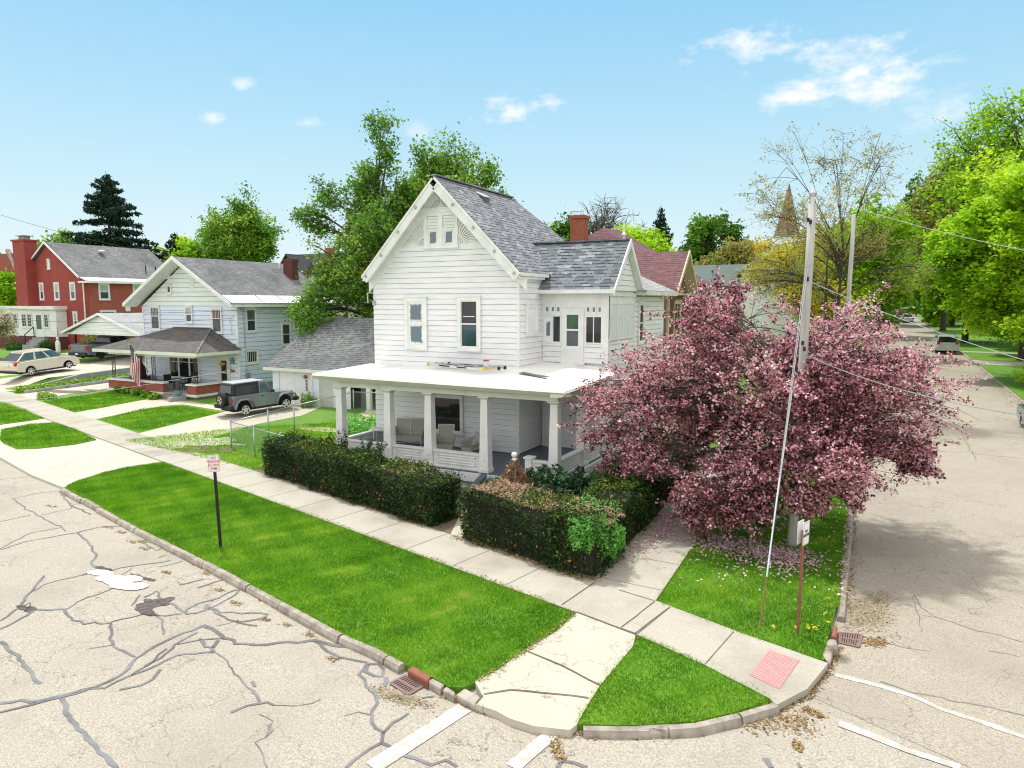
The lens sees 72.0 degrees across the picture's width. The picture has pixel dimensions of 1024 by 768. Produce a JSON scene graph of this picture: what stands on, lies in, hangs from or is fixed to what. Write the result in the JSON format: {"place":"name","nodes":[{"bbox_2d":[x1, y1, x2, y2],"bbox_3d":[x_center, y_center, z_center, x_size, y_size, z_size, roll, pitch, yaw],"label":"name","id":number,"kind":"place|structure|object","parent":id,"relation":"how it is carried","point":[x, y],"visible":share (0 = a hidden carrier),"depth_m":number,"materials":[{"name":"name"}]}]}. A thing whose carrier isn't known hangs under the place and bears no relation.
{"place":"outdoors","nodes":[
{"label":"outdoors","id":0,"kind":"place"},
{"bbox_2d":[0,401,95,448],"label":"grass","id":1,"kind":"structure","parent":0,"point":[12,412],"depth_m":33.05,"materials":[{"name":"plant"}]},
{"bbox_2d":[19,383,108,398],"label":"path","id":2,"kind":"structure","parent":0,"point":[79,388],"depth_m":46.72,"materials":[{"name":"concrete"}]},
{"bbox_2d":[0,355,144,391],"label":"driveway","id":3,"kind":"structure","parent":0,"point":[100,365],"depth_m":51.90,"materials":[{"name":"concrete"}]},
{"bbox_2d":[0,348,79,374],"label":"parked suv","id":4,"kind":"object","parent":3,"relation":"on","point":[26,361],"visible":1,"depth_m":49.31,"materials":[{"name":"beige paint"}]},
{"bbox_2d":[68,335,127,358],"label":"pickup truck","id":5,"kind":"object","parent":3,"relation":"on","point":[82,350],"visible":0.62,"depth_m":57.19,"materials":[{"name":"blue paint"}]},
{"bbox_2d":[60,313,142,360],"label":"carport","id":6,"kind":"object","parent":3,"relation":"on","point":[120,324],"visible":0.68,"depth_m":56.90,"materials":[{"name":"white"}]},
{"bbox_2d":[0,419,162,488],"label":"driveway apron","id":7,"kind":"object","parent":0,"point":[60,467],"visible":0.7,"depth_m":28.14,"materials":[{"name":"concrete"}]},
{"bbox_2d":[77,399,222,418],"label":"path","id":8,"kind":"structure","parent":0,"point":[113,410],"depth_m":39.93,"materials":[{"name":"concrete"}]},
{"bbox_2d":[139,403,321,446],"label":"driveway","id":9,"kind":"structure","parent":0,"point":[221,421],"depth_m":35.59,"materials":[{"name":"concrete"}]},
{"bbox_2d":[214,378,298,413],"bbox_3d":[-13.770,0.552,37.905,2.040,1.637,4.206,5,10,38],"label":"offroad car","id":10,"kind":"object","parent":9,"relation":"on","point":[245,396],"visible":0.98,"depth_m":36.88,"materials":[{"name":"silver metal"}]},
{"bbox_2d":[66,462,574,693],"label":"lawn","id":11,"kind":"structure","parent":0,"point":[456,689],"depth_m":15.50,"materials":[{"name":"plant"}]},
{"bbox_2d":[207,454,221,546],"bbox_3d":[-7.732,3.180,18.476,0.340,2.698,0.058,-3,6,-6],"label":"no parking sign","id":12,"kind":"object","parent":11,"relation":"on","point":[214,464],"visible":1,"depth_m":18.40,"materials":[{"name":"metal"}]},
{"bbox_2d":[0,341,767,488],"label":"lawn","id":13,"kind":"structure","parent":0,"point":[4,352],"depth_m":37.91,"materials":[{"name":"plant"}]},
{"bbox_2d":[0,267,16,305],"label":"tree","id":14,"kind":"object","parent":13,"relation":"on","point":[8,297],"visible":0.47,"depth_m":73.78,"materials":[{"name":"green plant"}]},
{"bbox_2d":[0,308,18,339],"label":"dogwood tree","id":15,"kind":"object","parent":13,"relation":"on","point":[6,327],"visible":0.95,"depth_m":60.37,"materials":[{"name":"white plant"}]},
{"bbox_2d":[32,227,108,248],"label":"tree","id":16,"kind":"object","parent":13,"relation":"on","point":[61,239],"visible":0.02,"depth_m":81.61,"materials":[{"name":"green plant"}]},
{"bbox_2d":[13,372,129,392],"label":"weed strip","id":17,"kind":"object","parent":13,"relation":"on","point":[52,384],"visible":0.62,"depth_m":47.90,"materials":[{"name":"green plant"}]},
{"bbox_2d":[12,365,144,391],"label":"retaining wall","id":18,"kind":"structure","parent":13,"relation":"on","point":[98,373],"depth_m":50.41,"materials":[{"name":"concrete"}]},
{"bbox_2d":[0,235,162,350],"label":"brick house","id":19,"kind":"structure","parent":13,"relation":"on","point":[79,282],"depth_m":68.40,"materials":[{"name":"red"}]},
{"bbox_2d":[59,174,164,259],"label":"conifer tree","id":20,"kind":"object","parent":13,"relation":"on","point":[109,204],"visible":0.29,"depth_m":80.63,"materials":[{"name":"green plant"}]},
{"bbox_2d":[44,391,220,431],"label":"grass","id":21,"kind":"structure","parent":13,"relation":"on","point":[111,400],"depth_m":38.60,"materials":[{"name":"plant"}]},
{"bbox_2d":[46,389,234,451],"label":"bare soil","id":22,"kind":"structure","parent":13,"relation":"on","point":[88,390],"depth_m":45.33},
{"bbox_2d":[165,233,207,258],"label":"tree","id":23,"kind":"object","parent":13,"relation":"on","point":[189,250],"visible":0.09,"depth_m":81.48,"materials":[{"name":"green plant"}]},
{"bbox_2d":[92,256,341,401],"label":"blue house","id":24,"kind":"structure","parent":13,"relation":"on","point":[258,335],"depth_m":45.77,"materials":[{"name":"wood"}]},
{"bbox_2d":[129,344,148,386],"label":"flag","id":25,"kind":"object","parent":24,"relation":"attached to","point":[135,363],"visible":0.98,"depth_m":43.82,"materials":[{"name":"multicoloured fabric"}]},
{"bbox_2d":[168,357,200,380],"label":"picture window","id":26,"kind":"structure","parent":24,"relation":"in","point":[173,366],"depth_m":46.82,"materials":[{"name":"glass"}]},
{"bbox_2d":[209,307,222,333],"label":"window","id":27,"kind":"structure","parent":24,"relation":"in","point":[216,325],"depth_m":44.88,"materials":[{"name":"white paint"}]},
{"bbox_2d":[217,356,230,380],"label":"front door","id":28,"kind":"structure","parent":24,"relation":"in","point":[226,375],"depth_m":45.06,"materials":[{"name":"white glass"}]},
{"bbox_2d":[244,307,257,332],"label":"window","id":29,"kind":"structure","parent":24,"relation":"in","point":[250,317],"depth_m":45.04,"materials":[{"name":"white paint"}]},
{"bbox_2d":[191,180,289,262],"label":"tree","id":30,"kind":"object","parent":13,"relation":"on","point":[241,234],"visible":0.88,"depth_m":74.63,"materials":[{"name":"green plant"}]},
{"bbox_2d":[126,421,375,469],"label":"grass","id":31,"kind":"structure","parent":13,"relation":"on","point":[236,460],"depth_m":31.23,"materials":[{"name":"plant"}]},
{"bbox_2d":[229,390,375,456],"bbox_3d":[-9.128,1.839,31.666,5.076,1.734,12.064,1,7,6],"label":"chain link fence","id":32,"kind":"object","parent":13,"relation":"on","point":[267,421],"visible":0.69,"depth_m":31.64,"materials":[{"name":"metal"}]},
{"bbox_2d":[280,248,338,274],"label":"black roofed house","id":33,"kind":"structure","parent":13,"relation":"on","point":[303,261],"depth_m":100.09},
{"bbox_2d":[263,317,375,410],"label":"garage","id":34,"kind":"structure","parent":13,"relation":"on","point":[295,374],"depth_m":40.41,"materials":[{"name":"white"}]},
{"bbox_2d":[279,371,310,404],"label":"garage door","id":35,"kind":"structure","parent":34,"relation":"in","point":[294,381],"depth_m":40.60,"materials":[{"name":"white paint"}]},
{"bbox_2d":[284,101,427,335],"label":"tree","id":36,"kind":"object","parent":13,"relation":"on","point":[375,209],"visible":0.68,"depth_m":43.74,"materials":[{"name":"green plant"}]},
{"bbox_2d":[347,412,375,435],"bbox_3d":[-5.960,2.056,30.533,3.303,1.380,4.980,-1,7,-12],"label":"variegated shrub","id":37,"kind":"object","parent":13,"relation":"on","point":[358,427],"visible":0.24,"depth_m":30.66,"materials":[{"name":"green plant"}]},
{"bbox_2d":[392,121,523,208],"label":"tree","id":38,"kind":"object","parent":13,"relation":"on","point":[438,163],"visible":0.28,"depth_m":45.29,"materials":[{"name":"green plant"}]},
{"bbox_2d":[253,452,713,579],"bbox_3d":[-1.314,3.241,26.151,15.204,0.446,14.671,3,7,27],"label":"planting bed","id":39,"kind":"object","parent":13,"relation":"on","point":[448,527],"visible":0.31,"depth_m":20.43,"materials":[{"name":"soil"}]},
{"bbox_2d":[257,427,464,527],"bbox_3d":[-5.208,2.713,23.329,9.191,2.056,1.982,6,9,40],"label":"yew hedge","id":40,"kind":"object","parent":39,"relation":"on","point":[363,476],"visible":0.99,"depth_m":22.17,"materials":[{"name":"plant"}]},
{"bbox_2d":[258,472,672,680],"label":"hedge litter","id":41,"kind":"object","parent":39,"relation":"on","point":[513,556],"visible":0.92,"depth_m":17.70,"materials":[{"name":"plant"}]},
{"bbox_2d":[498,452,540,500],"bbox_3d":[0.067,3.029,21.065,2.249,2.048,2.252,3,7,27],"label":"vine covered post","id":42,"kind":"object","parent":39,"relation":"on","point":[513,471],"visible":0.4,"depth_m":20.85,"materials":[{"name":"plant"}]},
{"bbox_2d":[524,463,596,504],"bbox_3d":[1.451,3.138,21.170,2.851,1.641,1.948,3,7,27],"label":"rhododendron","id":43,"kind":"object","parent":39,"relation":"on","point":[543,477],"visible":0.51,"depth_m":20.91,"materials":[{"name":"green plant"}]},
{"bbox_2d":[455,419,709,577],"bbox_3d":[3.479,2.742,23.453,4.845,2.131,14.520,3,7,27],"label":"yew hedge","id":44,"kind":"object","parent":39,"relation":"on","point":[519,521],"visible":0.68,"depth_m":18.24,"materials":[{"name":"plant"}]},
{"bbox_2d":[560,493,625,574],"bbox_3d":[1.978,3.661,17.433,1.601,1.690,2.346,-1,7,-6],"label":"privet shrub","id":45,"kind":"object","parent":39,"relation":"on","point":[589,528],"visible":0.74,"depth_m":16.62,"materials":[{"name":"green plant"}]},
{"bbox_2d":[543,212,590,240],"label":"tree","id":46,"kind":"object","parent":13,"relation":"on","point":[561,231],"visible":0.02,"depth_m":65.31,"materials":[{"name":"green plant"}]},
{"bbox_2d":[564,194,648,234],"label":"tree","id":47,"kind":"object","parent":13,"relation":"on","point":[602,219],"visible":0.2,"depth_m":67.27,"materials":[{"name":"grey plant"}]},
{"bbox_2d":[569,211,712,388],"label":"maroon roofed house","id":48,"kind":"structure","parent":13,"relation":"on","point":[578,227],"depth_m":47.12,"materials":[{"name":"brick"}]},
{"bbox_2d":[614,220,677,251],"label":"tree","id":49,"kind":"object","parent":13,"relation":"on","point":[649,241],"visible":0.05,"depth_m":60.12,"materials":[{"name":"green plant"}]},
{"bbox_2d":[652,207,673,250],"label":"conifer tree","id":50,"kind":"object","parent":13,"relation":"on","point":[661,223],"visible":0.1,"depth_m":67.47,"materials":[{"name":"green plant"}]},
{"bbox_2d":[0,391,827,709],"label":"pavement","id":51,"kind":"structure","parent":0,"point":[738,657],"depth_m":16.74,"materials":[{"name":"concrete"}]},
{"bbox_2d":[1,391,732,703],"bbox_3d":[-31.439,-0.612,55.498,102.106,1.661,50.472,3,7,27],"label":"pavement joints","id":52,"kind":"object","parent":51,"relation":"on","point":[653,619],"visible":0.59,"depth_m":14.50,"materials":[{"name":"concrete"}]},
{"bbox_2d":[750,650,798,688],"bbox_3d":[4.696,5.089,12.605,0.550,0.054,1.187,5,8,38],"label":"tactile pad","id":53,"kind":"object","parent":51,"relation":"on","point":[773,668],"visible":1,"depth_m":12.59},
{"bbox_2d":[0,460,970,767],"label":"road","id":54,"kind":"structure","parent":0,"point":[176,712],"depth_m":12.08,"materials":[{"name":"asphalt"}]},
{"bbox_2d":[16,566,174,615],"bbox_3d":[-9.037,4.781,16.189,3.444,0.076,2.463,1,7,12],"label":"pothole","id":55,"kind":"object","parent":54,"relation":"on","point":[146,606],"visible":1,"depth_m":15.55,"materials":[{"name":"asphalt"}]},
{"bbox_2d":[87,569,148,589],"bbox_3d":[-9.502,4.682,16.892,2.191,0.021,0.725,3,7,27],"label":"road patch","id":56,"kind":"object","parent":54,"relation":"on","point":[110,578],"visible":1,"depth_m":16.82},
{"bbox_2d":[60,488,404,673],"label":"kerb","id":57,"kind":"structure","parent":54,"relation":"on","point":[331,634],"depth_m":15.81,"materials":[{"name":"concrete"}]},
{"bbox_2d":[390,666,430,694],"bbox_3d":[-1.777,5.257,12.402,0.633,0.260,0.519,6,9,44],"label":"storm drain","id":58,"kind":"object","parent":54,"relation":"on","point":[414,680],"visible":0.94,"depth_m":12.39,"materials":[{"name":"metal"}]},
{"bbox_2d":[456,689,479,710],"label":"kerb block","id":59,"kind":"structure","parent":54,"relation":"on","point":[467,698],"depth_m":11.82,"materials":[{"name":"concrete"}]},
{"bbox_2d":[0,338,1023,767],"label":"sealed cracks","id":60,"kind":"object","parent":54,"relation":"on","point":[156,658],"visible":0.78,"depth_m":13.18,"materials":[{"name":"asphalt"}]},
{"bbox_2d":[45,372,1021,762],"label":"leaf litter","id":61,"kind":"object","parent":54,"relation":"on","point":[799,746],"visible":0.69,"depth_m":11.63,"materials":[{"name":"plant"}]},
{"bbox_2d":[475,613,634,737],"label":"kerb ramp","id":62,"kind":"structure","parent":54,"relation":"on","point":[588,647],"depth_m":12.35,"materials":[{"name":"concrete"}]},
{"bbox_2d":[365,584,907,713],"bbox_3d":[3.350,5.105,13.429,12.077,0.225,2.292,-2,7,-20],"label":"sand wash","id":63,"kind":"object","parent":54,"relation":"on","point":[866,615],"visible":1,"depth_m":14.72},
{"bbox_2d":[583,703,779,739],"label":"kerb","id":64,"kind":"structure","parent":54,"relation":"on","point":[714,725],"depth_m":10.98,"materials":[{"name":"concrete"}]},
{"bbox_2d":[366,673,1023,767],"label":"painted lines","id":65,"kind":"object","parent":54,"relation":"on","point":[424,733],"visible":1,"depth_m":10.92,"materials":[{"name":"paint"}]},
{"bbox_2d":[831,625,862,647],"bbox_3d":[6.614,5.000,13.892,0.553,0.262,0.648,3,7,27],"label":"storm drain","id":66,"kind":"object","parent":54,"relation":"on","point":[850,639],"visible":0.88,"depth_m":13.85,"materials":[{"name":"metal"}]},
{"bbox_2d":[0,0,1023,262],"label":"sky","id":67,"kind":"structure","parent":0,"point":[653,105],"materials":[{"name":"blue"}]},
{"bbox_2d":[592,432,752,600],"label":"pavement","id":68,"kind":"structure","parent":0,"point":[651,574],"depth_m":17.46,"materials":[{"name":"concrete"}]},
{"bbox_2d":[578,636,769,730],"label":"lawn","id":69,"kind":"structure","parent":0,"point":[603,708],"depth_m":11.87,"materials":[{"name":"plant"}]},
{"bbox_2d":[65,461,642,726],"bbox_3d":[-6.513,4.204,19.120,22.311,0.505,4.220,6,9,40],"label":"grass edge","id":70,"kind":"object","parent":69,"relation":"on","point":[164,462],"depth_m":16.01,"materials":[{"name":"plant"}]},
{"bbox_2d":[580,377,847,724],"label":"lawn","id":71,"kind":"structure","parent":0,"point":[753,601],"depth_m":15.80,"materials":[{"name":"plant"}]},
{"bbox_2d":[636,508,849,726],"bbox_3d":[6.786,4.227,18.554,4.003,0.582,18.017,3,7,27],"label":"grass edge","id":72,"kind":"object","parent":71,"relation":"on","point":[836,598],"depth_m":13.63,"materials":[{"name":"plant"}]},
{"bbox_2d":[619,485,875,607],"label":"fallen petals","id":73,"kind":"object","parent":71,"relation":"on","point":[662,533],"visible":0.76,"depth_m":18.22,"materials":[{"name":"plant"}]},
{"bbox_2d":[786,187,816,546],"bbox_3d":[7.371,-0.162,18.007,0.380,9.489,0.270,3,7,27],"label":"utility pole","id":74,"kind":"object","parent":71,"relation":"on","point":[803,353],"visible":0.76,"depth_m":17.73,"materials":[{"name":"grey wood"}]},
{"bbox_2d":[760,263,808,625],"bbox_3d":[6.189,0.985,15.867,0.066,7.590,4.927,4,7,29],"label":"guy wire","id":75,"kind":"object","parent":74,"relation":"attached to","point":[786,424],"visible":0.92,"depth_m":15.77,"materials":[{"name":"metal"}]},
{"bbox_2d":[796,519,809,633],"bbox_3d":[5.648,3.891,13.778,0.124,2.490,0.300,6,9,44],"label":"street sign","id":76,"kind":"object","parent":71,"relation":"on","point":[803,529],"visible":0.99,"depth_m":13.71,"materials":[{"name":"metal"}]},
{"bbox_2d":[724,121,952,340],"bbox_3d":[16.004,-5.978,36.583,9.321,15.407,8.081,-1,7,-6],"label":"tree","id":77,"kind":"object","parent":71,"relation":"on","point":[840,260],"visible":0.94,"depth_m":36.26,"materials":[{"name":"green plant"}]},
{"bbox_2d":[845,214,855,346],"bbox_3d":[15.844,-2.806,33.357,0.310,10.239,0.240,3,7,27],"label":"utility pole","id":78,"kind":"object","parent":71,"relation":"on","point":[851,259],"visible":0.35,"depth_m":32.93,"materials":[{"name":"grey wood"}]},
{"bbox_2d":[810,306,977,364],"bbox_3d":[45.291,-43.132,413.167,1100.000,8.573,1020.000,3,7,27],"label":"ground","id":79,"kind":"structure","parent":0,"point":[862,338],"depth_m":117.00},
{"bbox_2d":[311,174,677,502],"bbox_3d":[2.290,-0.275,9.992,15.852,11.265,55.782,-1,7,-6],"label":"white house","id":80,"kind":"structure","parent":79,"relation":"on","point":[456,271],"depth_m":26.69,"materials":[{"name":"paint"}]},
{"bbox_2d":[395,418,423,445],"bbox_3d":[-4.064,1.925,27.813,1.400,1.055,0.753,1,7,9],"label":"wicker loveseat","id":81,"kind":"object","parent":80,"relation":"on","point":[410,429],"visible":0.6,"depth_m":28.00,"materials":[{"name":"wicker"}]},
{"bbox_2d":[403,296,427,349],"bbox_3d":[-3.799,-2.403,27.728,1.100,2.085,0.115,3,7,27],"label":"window","id":82,"kind":"structure","parent":80,"relation":"in","point":[415,307],"depth_m":27.74,"materials":[{"name":"white paint"}]},
{"bbox_2d":[420,207,459,248],"bbox_3d":[-2.726,-5.935,26.781,1.720,1.520,0.130,3,7,27],"label":"attic window","id":83,"kind":"structure","parent":80,"relation":"in","point":[444,236],"depth_m":26.77,"materials":[{"name":"white paint"}]},
{"bbox_2d":[436,424,455,449],"bbox_3d":[-2.481,2.088,26.215,0.810,1.095,0.753,0,7,2],"label":"wicker armchair","id":84,"kind":"object","parent":80,"relation":"on","point":[445,437],"visible":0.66,"depth_m":26.42,"materials":[{"name":"wicker"}]},
{"bbox_2d":[435,394,463,435],"bbox_3d":[-2.608,1.187,27.522,1.640,1.560,0.115,3,7,27],"label":"picture window","id":85,"kind":"structure","parent":80,"relation":"in","point":[449,409],"depth_m":27.41,"materials":[{"name":"glass"}]},
{"bbox_2d":[456,295,481,351],"bbox_3d":[-1.639,-2.285,26.621,1.080,2.105,0.115,3,7,27],"label":"window","id":86,"kind":"structure","parent":80,"relation":"in","point":[468,328],"depth_m":26.63,"materials":[{"name":"white paint"}]},
{"bbox_2d":[525,303,539,335],"bbox_3d":[0.774,-2.433,26.506,0.115,1.225,1.040,3,7,27],"label":"window","id":87,"kind":"structure","parent":80,"relation":"in","point":[531,309],"depth_m":26.48,"materials":[{"name":"white paint"}]},
{"bbox_2d":[561,397,572,447],"bbox_3d":[1.977,1.414,27.429,0.900,2.110,0.050,3,7,27],"label":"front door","id":88,"kind":"structure","parent":80,"relation":"in","point":[566,437],"depth_m":27.34,"materials":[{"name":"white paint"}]},
{"bbox_2d":[559,309,584,364],"bbox_3d":[2.290,-1.802,26.857,1.040,2.110,0.160,3,7,27],"label":"storm door","id":89,"kind":"structure","parent":80,"relation":"in","point":[572,340],"depth_m":26.88,"materials":[{"name":"white paint"}]},
{"bbox_2d":[585,316,601,343],"bbox_3d":[3.075,-2.036,26.486,0.670,1.040,0.050,3,7,27],"label":"window","id":90,"kind":"structure","parent":80,"relation":"in","point":[593,324],"depth_m":26.48,"materials":[{"name":"white paint"}]},
{"bbox_2d":[609,292,636,340],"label":"bay side windows","id":91,"kind":"structure","parent":80,"relation":"in","point":[622,305],"depth_m":27.49,"materials":[{"name":"white paint"}]},
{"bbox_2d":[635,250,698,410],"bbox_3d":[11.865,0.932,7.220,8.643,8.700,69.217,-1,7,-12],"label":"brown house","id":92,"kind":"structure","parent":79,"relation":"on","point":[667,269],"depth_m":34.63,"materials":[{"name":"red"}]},
{"bbox_2d":[674,207,749,264],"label":"tree","id":93,"kind":"object","parent":79,"relation":"on","point":[703,234],"visible":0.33,"depth_m":100.26,"materials":[{"name":"green plant"}]},
{"bbox_2d":[693,235,758,264],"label":"tree","id":94,"kind":"object","parent":79,"relation":"on","point":[720,256],"visible":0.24,"depth_m":95.62,"materials":[{"name":"green plant"}]},
{"bbox_2d":[694,184,802,344],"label":"church","id":95,"kind":"structure","parent":79,"relation":"on","point":[704,272],"depth_m":78.16,"materials":[{"name":"white paint"}]},
{"bbox_2d":[556,266,987,543],"bbox_3d":[6.765,0.433,19.884,11.408,7.589,7.661,3,7,27],"label":"crabapple tree","id":96,"kind":"object","parent":79,"relation":"on","point":[842,435],"visible":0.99,"depth_m":18.26,"materials":[{"name":"pink plant"}]},
{"bbox_2d":[735,216,877,338],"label":"tree","id":97,"kind":"object","parent":79,"relation":"on","point":[780,252],"visible":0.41,"depth_m":47.59,"materials":[{"name":"yellow plant"}]},
{"bbox_2d":[791,189,928,346],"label":"tree","id":98,"kind":"object","parent":79,"relation":"on","point":[871,265],"visible":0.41,"depth_m":62.62,"materials":[{"name":"green plant"}]},
{"bbox_2d":[810,311,1023,767],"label":"side road","id":99,"kind":"structure","parent":0,"point":[950,547],"depth_m":16.26,"materials":[{"name":"asphalt"}]},
{"bbox_2d":[836,508,852,622],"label":"kerb","id":100,"kind":"structure","parent":99,"relation":"on","point":[841,614],"depth_m":16.42,"materials":[{"name":"concrete"}]},
{"bbox_2d":[931,333,959,351],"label":"minivan","id":101,"kind":"object","parent":99,"relation":"on","point":[944,343],"visible":0.79,"depth_m":66.76,"materials":[{"name":"silver metal"}]},
{"bbox_2d":[910,312,1023,362],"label":"lawn","id":102,"kind":"structure","parent":0,"point":[956,330],"depth_m":73.27,"materials":[{"name":"plant"}]},
{"bbox_2d":[900,170,944,257],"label":"tree","id":103,"kind":"object","parent":102,"relation":"on","point":[913,180],"visible":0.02,"depth_m":118.47,"materials":[{"name":"green plant"}]},
{"bbox_2d":[902,294,961,326],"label":"tree","id":104,"kind":"object","parent":102,"relation":"on","point":[932,318],"visible":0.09,"depth_m":106.96,"materials":[{"name":"green plant"}]},
{"bbox_2d":[893,158,983,330],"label":"tree","id":105,"kind":"object","parent":102,"relation":"on","point":[943,319],"visible":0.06,"depth_m":93.65,"materials":[{"name":"green plant"}]},
{"bbox_2d":[912,211,974,342],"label":"tree","id":106,"kind":"object","parent":102,"relation":"on","point":[934,239],"visible":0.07,"depth_m":77.09,"materials":[{"name":"green plant"}]},
{"bbox_2d":[907,83,1023,360],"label":"tree","id":107,"kind":"object","parent":102,"relation":"on","point":[987,137],"visible":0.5,"depth_m":59.07,"materials":[{"name":"green plant"}]},
{"bbox_2d":[957,288,1019,346],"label":"tree","id":108,"kind":"object","parent":102,"relation":"on","point":[998,334],"visible":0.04,"depth_m":64.74,"materials":[{"name":"green plant"}]},
{"bbox_2d":[980,364,1023,399],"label":"lawn","id":109,"kind":"structure","parent":0,"point":[1001,373],"depth_m":51.07,"materials":[{"name":"plant"}]},
{"bbox_2d":[915,138,1023,348],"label":"tree","id":110,"kind":"object","parent":109,"relation":"on","point":[994,214],"visible":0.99,"depth_m":47.32,"materials":[{"name":"green plant"}]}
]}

